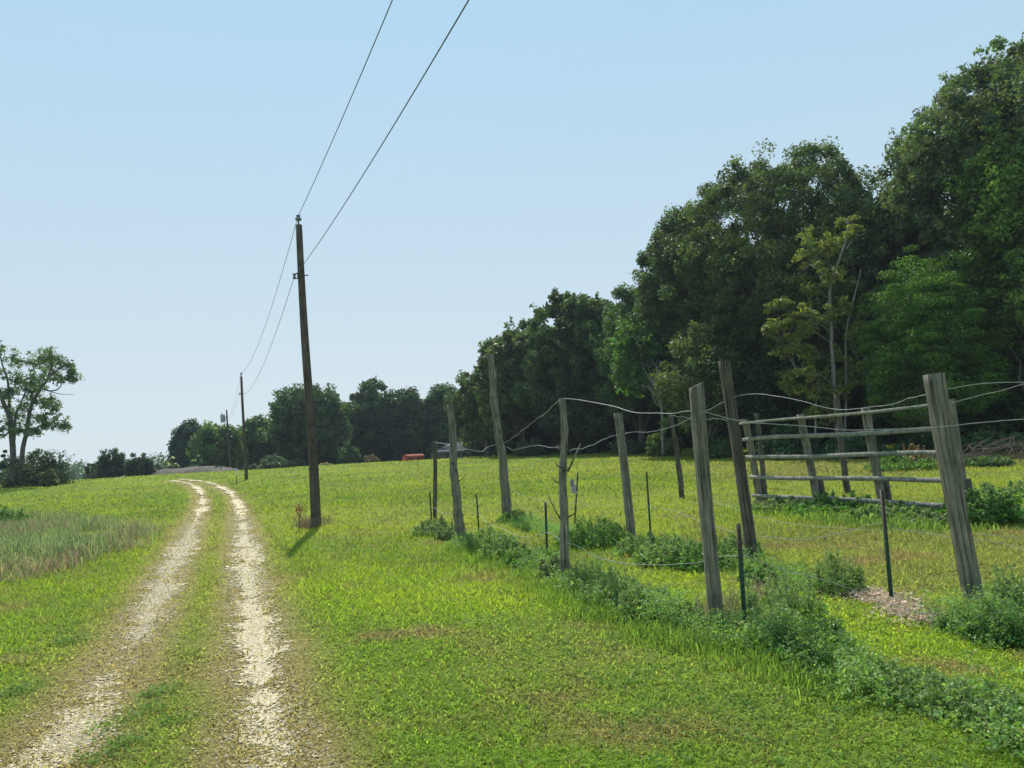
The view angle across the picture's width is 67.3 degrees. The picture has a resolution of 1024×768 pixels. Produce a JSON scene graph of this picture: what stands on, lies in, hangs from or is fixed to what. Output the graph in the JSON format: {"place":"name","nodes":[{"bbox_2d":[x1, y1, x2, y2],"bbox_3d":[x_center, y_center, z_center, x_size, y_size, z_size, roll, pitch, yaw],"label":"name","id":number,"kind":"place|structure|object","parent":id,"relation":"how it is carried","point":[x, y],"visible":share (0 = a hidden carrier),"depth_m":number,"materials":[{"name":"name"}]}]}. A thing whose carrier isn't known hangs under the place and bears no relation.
{"place":"outdoors","nodes":[
{"label":"outdoors","id":0,"kind":"place"},
{"bbox_2d":[7,480,210,767],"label":"road","id":1,"kind":"structure","parent":0,"point":[98,685],"depth_m":5.36,"materials":[{"name":"gravel"}]},
{"bbox_2d":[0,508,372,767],"bbox_3d":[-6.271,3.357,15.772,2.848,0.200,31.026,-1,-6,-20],"label":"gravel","id":2,"kind":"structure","parent":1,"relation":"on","point":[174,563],"depth_m":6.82,"materials":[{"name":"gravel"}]},
{"bbox_2d":[178,479,312,767],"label":"road","id":3,"kind":"structure","parent":0,"point":[237,501],"depth_m":7.03,"materials":[{"name":"gravel"}]},
{"bbox_2d":[0,442,1023,767],"bbox_3d":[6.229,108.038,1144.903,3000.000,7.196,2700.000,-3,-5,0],"label":"ground","id":4,"kind":"structure","parent":0,"point":[224,531],"depth_m":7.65,"materials":[{"name":"plant"}]},
{"bbox_2d":[0,448,74,487],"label":"shrub","id":5,"kind":"object","parent":4,"relation":"on","point":[30,477],"visible":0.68,"depth_m":69.19,"materials":[{"name":"green plant"}]},
{"bbox_2d":[0,340,83,484],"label":"locust tree","id":6,"kind":"object","parent":4,"relation":"on","point":[50,358],"visible":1,"depth_m":68.00,"materials":[{"name":"green plant"}]},
{"bbox_2d":[36,468,59,486],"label":"shrub","id":7,"kind":"object","parent":4,"relation":"on","point":[48,477],"visible":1,"depth_m":65.44,"materials":[{"name":"green plant"}]},
{"bbox_2d":[0,505,169,587],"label":"tall grass","id":8,"kind":"structure","parent":4,"relation":"on","point":[66,537],"depth_m":17.00,"materials":[{"name":"plant"}]},
{"bbox_2d":[93,447,128,478],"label":"shrub","id":9,"kind":"object","parent":4,"relation":"on","point":[108,467],"visible":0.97,"depth_m":94.83,"materials":[{"name":"green plant"}]},
{"bbox_2d":[122,452,157,476],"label":"shrub","id":10,"kind":"object","parent":4,"relation":"on","point":[140,466],"visible":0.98,"depth_m":92.88,"materials":[{"name":"green plant"}]},
{"bbox_2d":[166,418,201,467],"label":"tree","id":11,"kind":"object","parent":4,"relation":"on","point":[180,438],"visible":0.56,"depth_m":119.71,"materials":[{"name":"green plant"}]},
{"bbox_2d":[145,466,238,475],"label":"soil bank","id":12,"kind":"structure","parent":4,"relation":"on","point":[195,469],"depth_m":93.44,"materials":[{"name":"soil"}]},
{"bbox_2d":[185,420,247,467],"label":"tree","id":13,"kind":"object","parent":4,"relation":"on","point":[208,442],"visible":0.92,"depth_m":102.05,"materials":[{"name":"green plant"}]},
{"bbox_2d":[239,373,247,479],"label":"utility pole","id":14,"kind":"object","parent":4,"relation":"on","point":[244,439],"visible":0.93,"depth_m":55.93,"materials":[{"name":"brown wood"}]},
{"bbox_2d":[236,413,279,468],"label":"tree","id":15,"kind":"object","parent":4,"relation":"on","point":[257,450],"visible":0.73,"depth_m":109.81,"materials":[{"name":"green plant"}]},
{"bbox_2d":[256,454,287,468],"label":"shrub","id":16,"kind":"object","parent":4,"relation":"on","point":[269,462],"visible":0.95,"depth_m":92.91,"materials":[{"name":"green plant"}]},
{"bbox_2d":[0,443,609,480],"bbox_3d":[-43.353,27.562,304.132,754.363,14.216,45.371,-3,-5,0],"label":"distant woods","id":17,"kind":"object","parent":4,"relation":"on","point":[78,468],"visible":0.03,"depth_m":295.71,"materials":[{"name":"green plant"}]},
{"bbox_2d":[292,215,320,526],"bbox_3d":[-5.459,-0.279,20.407,0.424,8.636,0.273,-5,-5,0],"label":"utility pole","id":18,"kind":"object","parent":4,"relation":"on","point":[315,508],"visible":0.98,"depth_m":20.28,"materials":[{"name":"brown wood"}]},
{"bbox_2d":[226,0,468,419],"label":"power line","id":19,"kind":"object","parent":18,"relation":"attached to","point":[378,150],"visible":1,"depth_m":10.21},
{"bbox_2d":[256,382,359,463],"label":"tree","id":20,"kind":"object","parent":4,"relation":"on","point":[287,415],"visible":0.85,"depth_m":102.83,"materials":[{"name":"green plant"}]},
{"bbox_2d":[337,440,361,463],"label":"shrub","id":21,"kind":"object","parent":4,"relation":"on","point":[346,456],"visible":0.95,"depth_m":97.14,"materials":[{"name":"green plant"}]},
{"bbox_2d":[344,376,397,456],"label":"tree","id":22,"kind":"object","parent":4,"relation":"on","point":[368,418],"visible":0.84,"depth_m":115.20,"materials":[{"name":"green plant"}]},
{"bbox_2d":[383,386,429,459],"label":"tree","id":23,"kind":"object","parent":4,"relation":"on","point":[408,415],"visible":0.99,"depth_m":114.24,"materials":[{"name":"green plant"}]},
{"bbox_2d":[433,441,436,517],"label":"fence post","id":24,"kind":"object","parent":4,"relation":"on","point":[434,478],"visible":0.89,"depth_m":20.94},
{"bbox_2d":[411,515,464,536],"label":"weed clump","id":25,"kind":"object","parent":4,"relation":"on","point":[416,530],"visible":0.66,"depth_m":16.39,"materials":[{"name":"green plant"}]},
{"bbox_2d":[421,382,462,453],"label":"tree","id":26,"kind":"object","parent":4,"relation":"on","point":[436,421],"visible":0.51,"depth_m":115.90,"materials":[{"name":"green plant"}]},
{"bbox_2d":[447,404,467,536],"bbox_3d":[-1.052,1.782,14.730,0.304,2.805,0.304,-2,-5,-17],"label":"fence post","id":27,"kind":"object","parent":4,"relation":"on","point":[458,515],"visible":0.93,"depth_m":14.63,"materials":[{"name":"wood"}]},
{"bbox_2d":[443,362,506,456],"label":"tree","id":28,"kind":"object","parent":4,"relation":"on","point":[469,420],"visible":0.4,"depth_m":84.46,"materials":[{"name":"green plant"}]},
{"bbox_2d":[457,522,517,551],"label":"weed clump","id":29,"kind":"object","parent":4,"relation":"on","point":[479,535],"visible":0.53,"depth_m":13.30,"materials":[{"name":"green plant"}]},
{"bbox_2d":[487,354,511,514],"bbox_3d":[-0.318,1.404,19.448,0.409,4.371,0.364,1,-7,-39],"label":"fence post","id":30,"kind":"object","parent":4,"relation":"on","point":[506,504],"visible":0.9,"depth_m":19.37,"materials":[{"name":"wood"}]},
{"bbox_2d":[478,533,530,558],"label":"weed clump","id":31,"kind":"object","parent":4,"relation":"on","point":[500,547],"visible":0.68,"depth_m":11.91,"materials":[{"name":"green plant"}]},
{"bbox_2d":[470,316,547,447],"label":"tree","id":32,"kind":"object","parent":4,"relation":"on","point":[508,362],"visible":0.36,"depth_m":77.42,"materials":[{"name":"green plant"}]},
{"bbox_2d":[501,546,559,568],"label":"weed clump","id":33,"kind":"object","parent":4,"relation":"on","point":[509,559],"visible":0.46,"depth_m":10.78,"materials":[{"name":"green plant"}]},
{"bbox_2d":[504,421,558,446],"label":"tree","id":34,"kind":"object","parent":4,"relation":"on","point":[531,434],"visible":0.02,"depth_m":88.65,"materials":[{"name":"green plant"}]},
{"bbox_2d":[511,438,553,456],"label":"shrub","id":35,"kind":"object","parent":4,"relation":"on","point":[532,450],"visible":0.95,"depth_m":74.90,"materials":[{"name":"green plant"}]},
{"bbox_2d":[534,553,572,579],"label":"weed clump","id":36,"kind":"object","parent":4,"relation":"on","point":[550,564],"visible":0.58,"depth_m":9.65,"materials":[{"name":"green plant"}]},
{"bbox_2d":[548,398,580,577],"bbox_3d":[0.641,1.356,9.166,0.388,2.386,0.242,-6,-6,29],"label":"fence post","id":37,"kind":"object","parent":4,"relation":"on","point":[564,532],"visible":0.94,"depth_m":9.15,"materials":[{"name":"wood"}]},
{"bbox_2d":[511,287,631,442],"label":"tree","id":38,"kind":"object","parent":4,"relation":"on","point":[558,351],"visible":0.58,"depth_m":71.09,"materials":[{"name":"green plant"}]},
{"bbox_2d":[534,355,636,445],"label":"tree","id":39,"kind":"object","parent":4,"relation":"on","point":[597,421],"visible":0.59,"depth_m":69.05,"materials":[{"name":"green plant"}]},
{"bbox_2d":[567,439,603,454],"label":"shrub","id":40,"kind":"object","parent":4,"relation":"on","point":[597,448],"visible":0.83,"depth_m":70.62,"materials":[{"name":"green plant"}]},
{"bbox_2d":[558,554,615,593],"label":"weed clump","id":41,"kind":"object","parent":4,"relation":"on","point":[585,574],"visible":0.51,"depth_m":8.56,"materials":[{"name":"green plant"}]},
{"bbox_2d":[161,329,1023,469],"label":"thicket","id":42,"kind":"object","parent":4,"relation":"on","point":[854,423],"visible":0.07,"depth_m":58.23,"materials":[{"name":"green plant"}]},
{"bbox_2d":[553,516,638,550],"bbox_3d":[1.383,2.491,13.031,1.464,0.536,1.477,-3,-5,0],"label":"weed clump","id":43,"kind":"object","parent":4,"relation":"on","point":[587,536],"visible":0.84,"depth_m":12.69,"materials":[{"name":"green plant"}]},
{"bbox_2d":[576,564,648,607],"bbox_3d":[1.056,2.079,7.969,0.825,0.435,0.806,-3,-5,0],"label":"weed clump","id":44,"kind":"object","parent":4,"relation":"on","point":[615,582],"visible":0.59,"depth_m":7.88,"materials":[{"name":"green plant"}]},
{"bbox_2d":[614,412,635,537],"bbox_3d":[1.873,1.646,12.637,0.136,2.356,0.137,-6,-5,0],"label":"fence post","id":45,"kind":"object","parent":4,"relation":"on","point":[626,483],"visible":0.83,"depth_m":12.60,"materials":[{"name":"wood"}]},
{"bbox_2d":[610,438,644,454],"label":"shrub","id":46,"kind":"object","parent":4,"relation":"on","point":[633,447],"visible":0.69,"depth_m":63.17,"materials":[{"name":"green plant"}]},
{"bbox_2d":[588,282,670,452],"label":"tree","id":47,"kind":"object","parent":4,"relation":"on","point":[627,298],"visible":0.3,"depth_m":65.63,"materials":[{"name":"green plant"}]},
{"bbox_2d":[611,531,666,556],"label":"weed clump","id":48,"kind":"object","parent":4,"relation":"on","point":[631,541],"visible":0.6,"depth_m":11.48,"materials":[{"name":"green plant"}]},
{"bbox_2d":[606,315,673,454],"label":"tree","id":49,"kind":"object","parent":4,"relation":"on","point":[631,370],"visible":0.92,"depth_m":55.07,"materials":[{"name":"green plant"}]},
{"bbox_2d":[608,579,683,621],"bbox_3d":[1.287,2.060,7.370,0.755,0.350,0.771,-3,-5,0],"label":"weed clump","id":50,"kind":"object","parent":4,"relation":"on","point":[623,599],"visible":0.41,"depth_m":7.30,"materials":[{"name":"green plant"}]},
{"bbox_2d":[644,431,681,456],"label":"shrub","id":51,"kind":"object","parent":4,"relation":"on","point":[654,441],"visible":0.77,"depth_m":55.26,"materials":[{"name":"green plant"}]},
{"bbox_2d":[632,532,700,568],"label":"weed clump","id":52,"kind":"object","parent":4,"relation":"on","point":[654,553],"visible":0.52,"depth_m":10.32,"materials":[{"name":"green plant"}]},
{"bbox_2d":[427,541,914,724],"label":"lush grass","id":53,"kind":"structure","parent":4,"relation":"on","point":[658,632],"depth_m":6.18,"materials":[{"name":"plant"}]},
{"bbox_2d":[669,415,683,498],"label":"fence post","id":54,"kind":"object","parent":4,"relation":"on","point":[679,469],"visible":0.89,"depth_m":22.57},
{"bbox_2d":[499,510,857,597],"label":"fence line weeds","id":55,"kind":"object","parent":4,"relation":"on","point":[533,523],"visible":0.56,"depth_m":9.38,"materials":[{"name":"green plant"}]},
{"bbox_2d":[626,203,747,399],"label":"tree","id":56,"kind":"object","parent":4,"relation":"on","point":[646,292],"visible":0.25,"depth_m":55.81,"materials":[{"name":"green plant"}]},
{"bbox_2d":[649,318,759,438],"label":"tree","id":57,"kind":"object","parent":4,"relation":"on","point":[696,349],"visible":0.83,"depth_m":49.06,"materials":[{"name":"green plant"}]},
{"bbox_2d":[665,539,743,571],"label":"weed clump","id":58,"kind":"object","parent":4,"relation":"on","point":[698,553],"visible":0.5,"depth_m":9.71,"materials":[{"name":"green plant"}]},
{"bbox_2d":[689,382,723,624],"bbox_3d":[1.692,1.124,6.671,0.128,2.290,0.122,-3,-5,0],"label":"fence post","id":59,"kind":"object","parent":4,"relation":"on","point":[704,494],"visible":0.85,"depth_m":6.64,"materials":[{"name":"wood"}]},
{"bbox_2d":[564,398,1023,429],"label":"fence wire","id":60,"kind":"object","parent":59,"relation":"attached to","point":[809,426],"visible":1,"depth_m":6.63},
{"bbox_2d":[689,434,732,458],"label":"shrub","id":61,"kind":"object","parent":4,"relation":"on","point":[720,448],"visible":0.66,"depth_m":46.99,"materials":[{"name":"green plant"}]},
{"bbox_2d":[408,518,1023,763],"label":"fence line weeds","id":62,"kind":"object","parent":4,"relation":"on","point":[1015,731],"visible":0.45,"depth_m":5.16,"materials":[{"name":"green plant"}]},
{"bbox_2d":[672,568,792,623],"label":"dry grass","id":63,"kind":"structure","parent":4,"relation":"on","point":[757,589],"depth_m":6.97,"materials":[{"name":"plant"}]},
{"bbox_2d":[718,360,758,565],"bbox_3d":[2.952,1.079,9.975,0.142,2.804,0.140,-7,-5,0],"label":"fence post","id":64,"kind":"object","parent":4,"relation":"on","point":[746,512],"visible":0.89,"depth_m":9.94,"materials":[{"name":"wood"}]},
{"bbox_2d":[736,523,747,634],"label":"steel post","id":65,"kind":"object","parent":4,"relation":"on","point":[741,567],"visible":0.81,"depth_m":6.37,"materials":[{"name":"metal"}]},
{"bbox_2d":[733,561,785,586],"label":"weed clump","id":66,"kind":"object","parent":4,"relation":"on","point":[756,572],"visible":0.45,"depth_m":8.46,"materials":[{"name":"green plant"}]},
{"bbox_2d":[715,326,816,441],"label":"tree","id":67,"kind":"object","parent":4,"relation":"on","point":[760,380],"visible":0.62,"depth_m":49.59,"materials":[{"name":"green plant"}]},
{"bbox_2d":[745,589,805,634],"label":"weed clump","id":68,"kind":"object","parent":4,"relation":"on","point":[765,607],"visible":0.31,"depth_m":6.15,"materials":[{"name":"green plant"}]},
{"bbox_2d":[656,136,905,429],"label":"tree","id":69,"kind":"object","parent":4,"relation":"on","point":[768,254],"visible":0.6,"depth_m":50.76,"materials":[{"name":"green plant"}]},
{"bbox_2d":[752,494,811,511],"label":"weed clump","id":70,"kind":"object","parent":4,"relation":"on","point":[772,502],"visible":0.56,"depth_m":17.23,"materials":[{"name":"green plant"}]},
{"bbox_2d":[737,564,828,624],"bbox_3d":[2.306,1.841,6.617,0.832,0.520,0.729,-3,-5,0],"label":"weed clump","id":71,"kind":"object","parent":4,"relation":"on","point":[795,601],"visible":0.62,"depth_m":6.54,"materials":[{"name":"green plant"}]},
{"bbox_2d":[754,422,826,460],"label":"shrub","id":72,"kind":"object","parent":4,"relation":"on","point":[791,446],"visible":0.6,"depth_m":42.09,"materials":[{"name":"green plant"}]},
{"bbox_2d":[752,613,862,668],"bbox_3d":[2.125,1.829,5.536,0.781,0.346,0.786,-3,-5,0],"label":"weed clump","id":73,"kind":"object","parent":4,"relation":"on","point":[776,634],"visible":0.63,"depth_m":5.51,"materials":[{"name":"green plant"}]},
{"bbox_2d":[760,214,880,451],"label":"tree","id":74,"kind":"object","parent":4,"relation":"on","point":[803,326],"visible":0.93,"depth_m":42.11,"materials":[{"name":"green plant"}]},
{"bbox_2d":[785,490,876,514],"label":"weed clump","id":75,"kind":"object","parent":4,"relation":"on","point":[819,503],"visible":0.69,"depth_m":15.86,"materials":[{"name":"green plant"}]},
{"bbox_2d":[806,547,871,596],"bbox_3d":[3.328,1.909,7.874,0.637,0.492,0.628,-3,-5,0],"label":"weed clump","id":76,"kind":"object","parent":4,"relation":"on","point":[832,572],"visible":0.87,"depth_m":7.81,"materials":[{"name":"green plant"}]},
{"bbox_2d":[834,395,850,493],"bbox_3d":[8.877,1.695,20.689,0.229,2.808,0.207,-5,-5,0],"label":"fence post","id":77,"kind":"object","parent":4,"relation":"on","point":[844,472],"visible":0.72,"depth_m":20.64,"materials":[{"name":"wood"}]},
{"bbox_2d":[820,430,888,459],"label":"shrub","id":78,"kind":"object","parent":4,"relation":"on","point":[856,444],"visible":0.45,"depth_m":39.06,"materials":[{"name":"green plant"}]},
{"bbox_2d":[739,399,972,507],"bbox_3d":[6.855,1.672,16.072,0.569,2.235,6.043,-2,-6,-19],"label":"board fence","id":79,"kind":"object","parent":4,"relation":"on","point":[873,454],"visible":0.76,"depth_m":15.63,"materials":[{"name":"wood"}]},
{"bbox_2d":[803,195,909,427],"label":"tree","id":80,"kind":"object","parent":4,"relation":"on","point":[856,253],"visible":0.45,"depth_m":47.39,"materials":[{"name":"green plant"}]},
{"bbox_2d":[810,584,949,626],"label":"wood chips","id":81,"kind":"object","parent":4,"relation":"on","point":[879,595],"visible":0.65,"depth_m":7.06,"materials":[{"name":"wood"}]},
{"bbox_2d":[835,654,926,696],"bbox_3d":[2.317,1.827,4.886,0.584,0.210,0.562,1,-7,-41],"label":"weed clump","id":82,"kind":"object","parent":4,"relation":"on","point":[892,664],"visible":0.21,"depth_m":4.84,"materials":[{"name":"green plant"}]},
{"bbox_2d":[879,490,892,597],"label":"steel post","id":83,"kind":"object","parent":4,"relation":"on","point":[886,543],"visible":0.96,"depth_m":7.39,"materials":[{"name":"metal"}]},
{"bbox_2d":[839,499,936,521],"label":"weed clump","id":84,"kind":"object","parent":4,"relation":"on","point":[904,509],"visible":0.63,"depth_m":13.93,"materials":[{"name":"green plant"}]},
{"bbox_2d":[864,455,938,470],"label":"weed clump","id":85,"kind":"object","parent":4,"relation":"on","point":[921,464],"visible":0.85,"depth_m":28.93,"materials":[{"name":"green plant"}]},
{"bbox_2d":[856,174,966,432],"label":"tree","id":86,"kind":"object","parent":4,"relation":"on","point":[898,234],"visible":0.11,"depth_m":46.93,"materials":[{"name":"green plant"}]},
{"bbox_2d":[894,422,934,450],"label":"shrub","id":87,"kind":"object","parent":4,"relation":"on","point":[922,439],"visible":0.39,"depth_m":39.14,"materials":[{"name":"green plant"}]},
{"bbox_2d":[889,508,948,524],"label":"weed clump","id":88,"kind":"object","parent":4,"relation":"on","point":[927,513],"visible":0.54,"depth_m":13.08,"materials":[{"name":"green plant"}]},
{"bbox_2d":[865,662,983,716],"bbox_3d":[2.449,1.770,4.524,0.648,0.253,0.666,-3,-5,0],"label":"weed clump","id":89,"kind":"object","parent":4,"relation":"on","point":[934,679],"visible":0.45,"depth_m":4.51,"materials":[{"name":"green plant"}]},
{"bbox_2d":[844,244,1020,433],"bbox_3d":[21.593,-1.748,40.376,7.790,11.192,8.102,-3,-5,0],"label":"locust tree","id":90,"kind":"object","parent":4,"relation":"on","point":[949,305],"visible":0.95,"depth_m":38.73,"materials":[{"name":"green plant"}]},
{"bbox_2d":[928,608,968,634],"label":"weed clump","id":91,"kind":"object","parent":4,"relation":"on","point":[942,618],"visible":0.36,"depth_m":6.18,"materials":[{"name":"green plant"}]},
{"bbox_2d":[876,32,1023,332],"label":"tree","id":92,"kind":"object","parent":4,"relation":"on","point":[959,118],"visible":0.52,"depth_m":42.16,"materials":[{"name":"green plant"}]},
{"bbox_2d":[923,372,983,609],"bbox_3d":[3.838,1.020,6.649,0.149,2.247,0.142,-7,-5,0],"label":"fence post","id":93,"kind":"object","parent":4,"relation":"on","point":[938,404],"visible":0.84,"depth_m":6.63,"materials":[{"name":"wood"}]},
{"bbox_2d":[905,580,1023,650],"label":"fence line weeds","id":94,"kind":"object","parent":4,"relation":"on","point":[974,607],"visible":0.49,"depth_m":6.11,"materials":[{"name":"green plant"}]},
{"bbox_2d":[913,434,1023,461],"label":"brush pile","id":95,"kind":"object","parent":4,"relation":"on","point":[990,449],"visible":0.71,"depth_m":30.71,"materials":[{"name":"wood"}]},
{"bbox_2d":[918,678,1023,738],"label":"weed clump","id":96,"kind":"object","parent":4,"relation":"on","point":[938,711],"visible":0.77,"depth_m":4.15,"materials":[{"name":"green plant"}]},
{"bbox_2d":[934,486,1023,525],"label":"weed clump","id":97,"kind":"object","parent":4,"relation":"on","point":[999,509],"visible":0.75,"depth_m":12.48,"materials":[{"name":"green plant"}]},
{"bbox_2d":[938,325,1023,433],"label":"tree","id":98,"kind":"object","parent":4,"relation":"on","point":[1011,405],"visible":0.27,"depth_m":40.80,"materials":[{"name":"green plant"}]},
{"bbox_2d":[941,109,1023,390],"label":"tree","id":99,"kind":"object","parent":4,"relation":"on","point":[1000,180],"visible":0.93,"depth_m":38.48,"materials":[{"name":"green plant"}]},
{"bbox_2d":[951,597,1023,649],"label":"weed clump","id":100,"kind":"object","parent":4,"relation":"on","point":[1006,619],"visible":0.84,"depth_m":5.70,"materials":[{"name":"green plant"}]},
{"bbox_2d":[964,454,1014,467],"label":"shrub","id":101,"kind":"object","parent":4,"relation":"on","point":[991,461],"visible":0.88,"depth_m":28.30,"materials":[{"name":"green plant"}]},
{"bbox_2d":[960,426,1023,454],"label":"brush pile","id":102,"kind":"object","parent":4,"relation":"on","point":[975,438],"visible":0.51,"depth_m":36.08,"materials":[{"name":"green plant"}]},
{"bbox_2d":[973,479,1023,502],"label":"weed clump","id":103,"kind":"object","parent":4,"relation":"on","point":[1018,491],"visible":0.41,"depth_m":16.25,"materials":[{"name":"green plant"}]},
{"bbox_2d":[982,563,1023,609],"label":"weed clump","id":104,"kind":"object","parent":4,"relation":"on","point":[1018,588],"visible":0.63,"depth_m":6.63,"materials":[{"name":"green plant"}]},
{"bbox_2d":[0,0,1023,479],"label":"sky","id":105,"kind":"structure","parent":0,"point":[160,159],"materials":[{"name":"blue"}]},
{"bbox_2d":[715,502,1020,537],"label":"lush grass","id":106,"kind":"structure","parent":0,"point":[923,525],"depth_m":13.36,"materials":[{"name":"plant"}]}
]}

